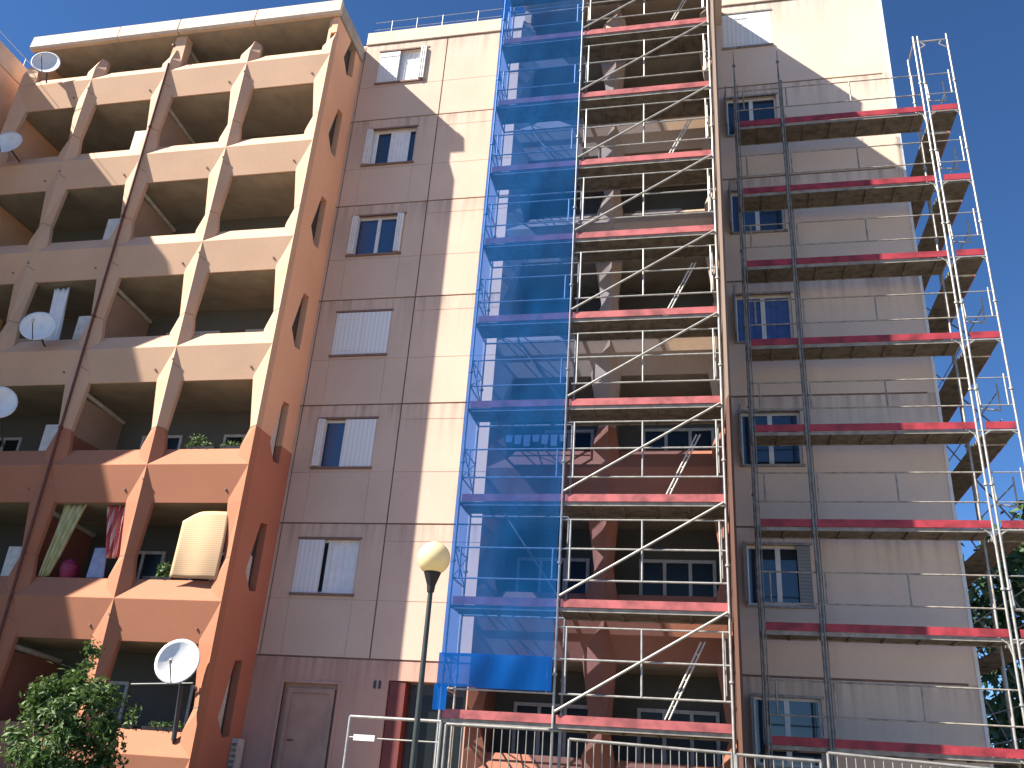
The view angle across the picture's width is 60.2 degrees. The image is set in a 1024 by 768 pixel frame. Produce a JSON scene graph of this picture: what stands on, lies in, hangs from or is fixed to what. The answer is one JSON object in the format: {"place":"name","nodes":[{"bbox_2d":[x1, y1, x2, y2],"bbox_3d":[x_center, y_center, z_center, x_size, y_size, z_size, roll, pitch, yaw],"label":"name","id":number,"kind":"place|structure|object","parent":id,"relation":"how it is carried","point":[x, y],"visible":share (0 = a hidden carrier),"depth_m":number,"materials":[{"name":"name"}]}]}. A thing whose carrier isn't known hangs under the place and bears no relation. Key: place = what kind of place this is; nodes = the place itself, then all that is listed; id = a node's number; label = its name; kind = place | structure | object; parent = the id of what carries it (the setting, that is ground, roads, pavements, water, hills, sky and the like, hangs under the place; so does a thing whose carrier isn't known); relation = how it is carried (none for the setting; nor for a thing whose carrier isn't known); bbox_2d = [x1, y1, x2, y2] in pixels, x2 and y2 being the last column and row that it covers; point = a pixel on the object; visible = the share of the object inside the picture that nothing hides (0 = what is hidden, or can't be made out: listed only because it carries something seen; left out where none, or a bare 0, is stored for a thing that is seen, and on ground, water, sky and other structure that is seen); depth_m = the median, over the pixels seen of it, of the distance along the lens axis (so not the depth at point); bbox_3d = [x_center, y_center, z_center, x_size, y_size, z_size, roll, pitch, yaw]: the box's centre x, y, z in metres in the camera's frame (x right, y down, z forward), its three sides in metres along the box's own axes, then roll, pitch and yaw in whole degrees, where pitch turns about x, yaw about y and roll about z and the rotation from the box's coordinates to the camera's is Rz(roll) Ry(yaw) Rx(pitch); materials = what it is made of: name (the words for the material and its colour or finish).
{"place":"outdoors","nodes":[
{"label":"outdoors","id":0,"kind":"place"},
{"bbox_2d":[0,0,1023,747],"label":"sky","id":1,"kind":"structure","parent":0,"point":[986,37],"materials":[{"name":"blue"}]},
{"bbox_3d":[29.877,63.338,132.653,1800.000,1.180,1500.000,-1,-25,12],"label":"ground","id":2,"kind":"structure","parent":0,"visible":0},
{"bbox_2d":[0,31,29,133],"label":"apartment wing","id":3,"kind":"structure","parent":2,"relation":"on","point":[13,69],"depth_m":26.99,"materials":[{"name":"orange paint"}]},
{"bbox_2d":[342,715,441,767],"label":"site barrier","id":4,"kind":"object","parent":2,"relation":"on","point":[359,737],"visible":1,"depth_m":12.70,"materials":[{"name":"metal"}]},
{"bbox_2d":[409,542,449,767],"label":"street lamp","id":5,"kind":"object","parent":2,"relation":"on","point":[433,558],"visible":1,"depth_m":12.38,"materials":[{"name":"black metal"}]},
{"bbox_2d":[0,0,993,767],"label":"apartment building","id":6,"kind":"structure","parent":2,"relation":"on","point":[260,232],"depth_m":20.79,"materials":[{"name":"concrete"}]},
{"bbox_2d":[0,386,17,446],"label":"satellite dish","id":7,"kind":"object","parent":6,"relation":"attached to","point":[8,401],"visible":1,"depth_m":21.23,"materials":[{"name":"metal"}]},
{"bbox_2d":[0,132,21,162],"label":"satellite dish","id":8,"kind":"object","parent":6,"relation":"attached to","point":[10,141],"visible":0.98,"depth_m":24.95,"materials":[{"name":"metal"}]},
{"bbox_2d":[0,437,23,450],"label":"balcony door","id":9,"kind":"structure","parent":6,"relation":"in","point":[10,444],"depth_m":23.53,"materials":[{"name":"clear glass"}]},
{"bbox_2d":[19,339,41,340],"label":"balcony door","id":10,"kind":"structure","parent":6,"relation":"in","point":[19,339],"depth_m":24.92,"materials":[{"name":"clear glass"}]},
{"bbox_2d":[19,312,56,346],"bbox_3d":[-11.650,-1.379,21.913,0.696,0.864,0.997,-9,-27,27],"label":"satellite dish","id":11,"kind":"object","parent":6,"relation":"attached to","point":[38,326],"visible":1,"depth_m":21.86,"materials":[{"name":"metal"}]},
{"bbox_2d":[31,52,60,82],"bbox_3d":[-13.796,-9.413,26.213,0.757,0.945,0.908,-9,-27,26],"label":"satellite dish","id":12,"kind":"object","parent":6,"relation":"attached to","point":[46,62],"visible":0.98,"depth_m":26.19,"materials":[{"name":"metal"}]},
{"bbox_2d":[43,287,69,339],"bbox_3d":[-11.849,-1.757,22.939,0.605,1.690,0.106,-1,-25,12],"label":"cloth","id":13,"kind":"object","parent":6,"relation":"hanging from","point":[58,305],"visible":0.72,"depth_m":23.01,"materials":[{"name":"white fabric"}]},
{"bbox_2d":[38,504,86,576],"bbox_3d":[-10.176,3.538,20.022,0.780,1.682,0.105,-1,-25,12],"label":"curtain","id":14,"kind":"object","parent":6,"relation":"hanging from","point":[71,515],"visible":1,"depth_m":20.05,"materials":[{"name":"green fabric"}]},
{"bbox_2d":[59,558,79,577],"bbox_3d":[-9.977,4.186,19.918,0.418,0.529,0.400,-1,-25,12],"label":"ball","id":15,"kind":"object","parent":6,"relation":"on","point":[69,567],"visible":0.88,"depth_m":19.78,"materials":[{"name":"plastic"}]},
{"bbox_2d":[86,548,106,577],"bbox_3d":[-9.221,3.990,19.704,0.436,0.680,0.040,-1,-25,12],"label":"board","id":16,"kind":"object","parent":6,"relation":"attached to","point":[96,569],"visible":1,"depth_m":19.67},
{"bbox_2d":[67,679,130,722],"bbox_3d":[-9.530,7.743,19.806,1.600,2.100,0.060,-1,-25,12],"label":"balcony door","id":17,"kind":"structure","parent":6,"relation":"in","point":[124,686],"depth_m":19.99,"materials":[{"name":"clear glass"}]},
{"bbox_2d":[105,505,125,558],"bbox_3d":[-8.992,3.312,19.884,0.635,1.231,0.105,-1,-25,12],"label":"curtain","id":18,"kind":"object","parent":6,"relation":"hanging from","point":[115,520],"visible":0.98,"depth_m":19.86,"materials":[{"name":"red fabric"}]},
{"bbox_2d":[122,703,141,728],"bbox_3d":[-7.713,6.734,17.929,0.329,0.484,0.379,14,-26,-21],"label":"balcony plant","id":19,"kind":"object","parent":6,"relation":"on","point":[133,726],"visible":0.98,"depth_m":17.94,"materials":[{"name":"green plant"}]},
{"bbox_2d":[136,551,166,578],"bbox_3d":[-8.956,5.007,20.960,1.150,2.100,0.060,-1,-25,12],"label":"balcony door","id":20,"kind":"structure","parent":6,"relation":"in","point":[146,560],"depth_m":21.23,"materials":[{"name":"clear glass"}]},
{"bbox_2d":[142,559,174,579],"bbox_3d":[-7.605,4.035,19.243,0.808,0.488,0.334,-1,-25,12],"label":"balcony plant","id":21,"kind":"object","parent":6,"relation":"on","point":[161,574],"visible":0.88,"depth_m":19.15,"materials":[{"name":"green plant"}]},
{"bbox_2d":[139,435,183,449],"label":"balcony door","id":22,"kind":"structure","parent":6,"relation":"in","point":[174,441],"depth_m":22.55,"materials":[{"name":"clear glass"}]},
{"bbox_2d":[131,682,193,740],"bbox_3d":[-7.090,6.512,17.672,1.354,1.103,0.134,-1,-25,11],"label":"support pole","id":23,"kind":"object","parent":6,"relation":"on","point":[174,734],"visible":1,"depth_m":17.71,"materials":[{"name":"metal"}]},
{"bbox_2d":[141,720,185,731],"bbox_3d":[-6.931,6.849,17.750,1.017,0.229,0.314,-4,-25,17],"label":"balcony plant","id":24,"kind":"object","parent":6,"relation":"on","point":[165,726],"visible":0.9,"depth_m":17.68,"materials":[{"name":"green plant"}]},
{"bbox_2d":[154,639,199,742],"bbox_3d":[-6.618,5.979,17.314,0.683,1.938,0.756,-19,-33,41],"label":"satellite dish","id":25,"kind":"object","parent":6,"relation":"attached to","point":[177,661],"visible":1,"depth_m":17.59,"materials":[{"name":"metal"}]},
{"bbox_2d":[184,685,195,723],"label":"balcony door","id":26,"kind":"structure","parent":6,"relation":"in","point":[190,705],"depth_m":19.55,"materials":[{"name":"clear glass"}]},
{"bbox_2d":[166,331,220,335],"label":"balcony door","id":27,"kind":"structure","parent":6,"relation":"in","point":[200,332],"depth_m":23.76,"materials":[{"name":"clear glass"}]},
{"bbox_2d":[169,511,227,579],"bbox_3d":[-6.700,3.451,19.004,1.147,1.490,0.154,-1,-25,12],"label":"straw blind","id":28,"kind":"object","parent":6,"relation":"attached to","point":[199,547],"visible":1,"depth_m":18.93,"materials":[{"name":"beige wicker"}]},
{"bbox_2d":[184,433,217,448],"bbox_3d":[-7.179,1.330,20.399,0.816,0.413,0.327,-4,-26,17],"label":"balcony plant","id":29,"kind":"object","parent":6,"relation":"on","point":[190,445],"visible":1,"depth_m":20.34,"materials":[{"name":"green plant"}]},
{"bbox_2d":[188,552,223,580],"bbox_3d":[-7.088,4.959,20.562,1.150,2.100,0.060,-1,-25,12],"label":"balcony door","id":30,"kind":"structure","parent":6,"relation":"in","point":[193,579],"depth_m":20.81,"materials":[{"name":"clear glass"}]},
{"bbox_2d":[220,438,243,448],"bbox_3d":[-6.314,1.375,20.188,0.714,0.269,0.284,-6,-26,20],"label":"balcony plant","id":31,"kind":"object","parent":6,"relation":"on","point":[223,446],"visible":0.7,"depth_m":20.14,"materials":[{"name":"green plant"}]},
{"bbox_2d":[222,434,246,445],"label":"balcony door","id":32,"kind":"structure","parent":6,"relation":"in","point":[237,437],"depth_m":22.21,"materials":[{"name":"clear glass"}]},
{"bbox_2d":[245,329,263,331],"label":"balcony door","id":33,"kind":"structure","parent":6,"relation":"in","point":[249,330],"depth_m":23.46,"materials":[{"name":"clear glass"}]},
{"bbox_2d":[267,679,341,767],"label":"door","id":34,"kind":"structure","parent":6,"relation":"in","point":[308,714],"depth_m":18.76,"materials":[{"name":"metal"}]},
{"bbox_2d":[288,537,361,596],"bbox_3d":[-4.230,4.180,20.206,1.580,1.345,0.240,-1,-25,12],"label":"window","id":35,"kind":"structure","parent":6,"relation":"in","point":[326,567],"depth_m":20.21,"materials":[{"name":"white paint"}]},
{"bbox_2d":[309,416,378,468],"bbox_3d":[-4.040,1.442,21.419,1.580,1.345,0.290,-1,-25,12],"label":"window","id":36,"kind":"structure","parent":6,"relation":"in","point":[348,444],"depth_m":21.42,"materials":[{"name":"white paint"}]},
{"bbox_2d":[328,308,393,357],"bbox_3d":[-3.848,-1.289,22.646,1.580,1.345,0.170,-1,-25,12],"label":"window","id":37,"kind":"structure","parent":6,"relation":"in","point":[361,333],"depth_m":22.61,"materials":[{"name":"white paint"}]},
{"bbox_2d":[345,212,406,257],"bbox_3d":[-3.651,-4.012,23.890,1.580,1.345,0.290,-1,-25,12],"label":"window","id":38,"kind":"structure","parent":6,"relation":"in","point":[374,236],"depth_m":23.94,"materials":[{"name":"white paint"}]},
{"bbox_2d":[360,125,418,166],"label":"window","id":39,"kind":"structure","parent":6,"relation":"in","point":[393,147],"depth_m":25.20,"materials":[{"name":"white paint"}]},
{"bbox_2d":[374,45,429,84],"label":"window","id":40,"kind":"structure","parent":6,"relation":"in","point":[395,66],"depth_m":26.37,"materials":[{"name":"white paint"}]},
{"bbox_2d":[401,685,466,767],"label":"entrance door","id":41,"kind":"structure","parent":6,"relation":"in","point":[427,731],"depth_m":18.44,"materials":[{"name":"metal"}]},
{"bbox_2d":[502,433,596,445],"bbox_3d":[0.813,1.156,18.311,2.100,0.285,0.035,-1,-25,12],"label":"laundry line","id":42,"kind":"object","parent":6,"relation":"attached to","point":[544,440],"visible":0.98,"depth_m":18.38,"materials":[{"name":"metal"}]},
{"bbox_2d":[511,702,588,757],"bbox_3d":[0.763,7.483,17.612,1.600,2.100,0.060,-1,-25,12],"label":"balcony door","id":43,"kind":"structure","parent":6,"relation":"in","point":[519,707],"depth_m":17.83,"materials":[{"name":"white glass"}]},
{"bbox_2d":[515,557,589,593],"bbox_3d":[0.833,4.759,18.874,1.600,2.100,0.060,-1,-25,12],"label":"balcony door","id":44,"kind":"structure","parent":6,"relation":"in","point":[526,567],"depth_m":19.16,"materials":[{"name":"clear glass"}]},
{"bbox_2d":[544,429,593,450],"bbox_3d":[1.266,2.026,20.058,1.150,2.100,0.060,-1,-25,12],"label":"balcony door","id":45,"kind":"structure","parent":6,"relation":"in","point":[581,440],"depth_m":20.37,"materials":[{"name":"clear glass"}]},
{"bbox_2d":[544,214,596,218],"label":"balcony door","id":46,"kind":"structure","parent":6,"relation":"in","point":[584,214],"depth_m":22.98,"materials":[{"name":"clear glass"}]},
{"bbox_2d":[636,208,680,212],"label":"balcony door","id":47,"kind":"structure","parent":6,"relation":"in","point":[674,208],"depth_m":22.49,"materials":[{"name":"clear glass"}]},
{"bbox_2d":[639,559,716,596],"bbox_3d":[3.440,4.693,18.318,1.600,2.100,0.060,-1,-25,12],"label":"balcony door","id":48,"kind":"structure","parent":6,"relation":"in","point":[653,569],"depth_m":18.59,"materials":[{"name":"white glass"}]},
{"bbox_2d":[637,708,720,766],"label":"balcony door","id":49,"kind":"structure","parent":6,"relation":"in","point":[642,713],"depth_m":17.29,"materials":[{"name":"white glass"}]},
{"bbox_2d":[644,428,714,449],"bbox_3d":[3.685,1.965,19.543,1.600,2.100,0.060,-1,-25,12],"label":"balcony door","id":50,"kind":"structure","parent":6,"relation":"in","point":[680,437],"depth_m":19.87,"materials":[{"name":"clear glass"}]},
{"bbox_2d":[722,8,773,50],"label":"window","id":51,"kind":"structure","parent":6,"relation":"in","point":[753,29],"depth_m":24.25,"materials":[{"name":"white paint"}]},
{"bbox_2d":[724,86,777,137],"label":"window","id":52,"kind":"structure","parent":6,"relation":"in","point":[760,114],"depth_m":23.21,"materials":[{"name":"white paint"}]},
{"bbox_2d":[728,180,787,234],"bbox_3d":[6.019,-4.336,21.652,1.380,1.345,0.670,-1,-25,12],"label":"window","id":53,"kind":"structure","parent":6,"relation":"in","point":[775,216],"depth_m":21.79,"materials":[{"name":"white paint"}]},
{"bbox_2d":[732,285,792,343],"bbox_3d":[5.825,-1.609,20.416,1.380,1.345,0.670,-1,-25,12],"label":"window","id":54,"kind":"structure","parent":6,"relation":"in","point":[767,312],"depth_m":20.66,"materials":[{"name":"white paint"}]},
{"bbox_2d":[737,404,805,466],"bbox_3d":[5.631,1.118,19.181,1.380,1.345,0.670,-1,-25,12],"label":"window","id":55,"kind":"structure","parent":6,"relation":"in","point":[767,456],"depth_m":19.35,"materials":[{"name":"white paint"}]},
{"bbox_2d":[742,541,816,608],"bbox_3d":[5.435,3.877,18.016,1.414,1.345,0.519,-1,-25,12],"label":"window","id":56,"kind":"structure","parent":6,"relation":"in","point":[786,587],"depth_m":18.15,"materials":[{"name":"white paint"}]},
{"bbox_2d":[750,693,825,767],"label":"window","id":57,"kind":"structure","parent":6,"relation":"in","point":[793,726],"depth_m":16.99,"materials":[{"name":"glass"}]},
{"bbox_2d":[441,722,561,767],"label":"site barrier","id":58,"kind":"object","parent":2,"relation":"on","point":[551,730],"visible":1,"depth_m":12.34,"materials":[{"name":"metal"}]},
{"bbox_2d":[433,0,735,767],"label":"scaffold","id":59,"kind":"object","parent":2,"relation":"on","point":[640,106],"visible":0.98,"depth_m":18.63,"materials":[{"name":"metal"}]},
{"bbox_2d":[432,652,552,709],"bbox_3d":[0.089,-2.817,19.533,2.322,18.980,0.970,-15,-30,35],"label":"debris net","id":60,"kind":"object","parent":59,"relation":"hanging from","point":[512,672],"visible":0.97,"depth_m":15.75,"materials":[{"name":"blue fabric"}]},
{"bbox_2d":[567,738,733,767],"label":"site barrier","id":61,"kind":"object","parent":2,"relation":"on","point":[670,748],"visible":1,"depth_m":12.38,"materials":[{"name":"metal"}]},
{"bbox_2d":[735,753,822,767],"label":"site barrier","id":62,"kind":"object","parent":2,"relation":"on","point":[792,759],"visible":1,"depth_m":12.01,"materials":[{"name":"metal"}]},
{"bbox_2d":[732,33,1023,767],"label":"scaffold","id":63,"kind":"object","parent":2,"relation":"on","point":[918,188],"visible":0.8,"depth_m":18.64,"materials":[{"name":"metal"}]},
{"bbox_2d":[826,751,988,767],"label":"site barrier","id":64,"kind":"object","parent":2,"relation":"on","point":[829,753],"visible":1,"depth_m":11.73,"materials":[{"name":"metal"}]},
{"bbox_2d":[961,500,1023,758],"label":"tree","id":65,"kind":"object","parent":2,"relation":"on","point":[1014,558],"visible":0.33,"depth_m":28.56,"materials":[{"name":"green plant"}]},
{"bbox_2d":[985,661,1023,757],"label":"tree","id":66,"kind":"object","parent":2,"relation":"on","point":[998,734],"visible":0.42,"depth_m":24.17,"materials":[{"name":"green plant"}]},
{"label":"lawn","id":67,"kind":"structure","parent":0,"visible":0},
{"bbox_2d":[0,636,130,767],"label":"shrub","id":68,"kind":"object","parent":67,"relation":"on","point":[67,733],"visible":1,"depth_m":13.56,"materials":[{"name":"green plant"}]}
]}

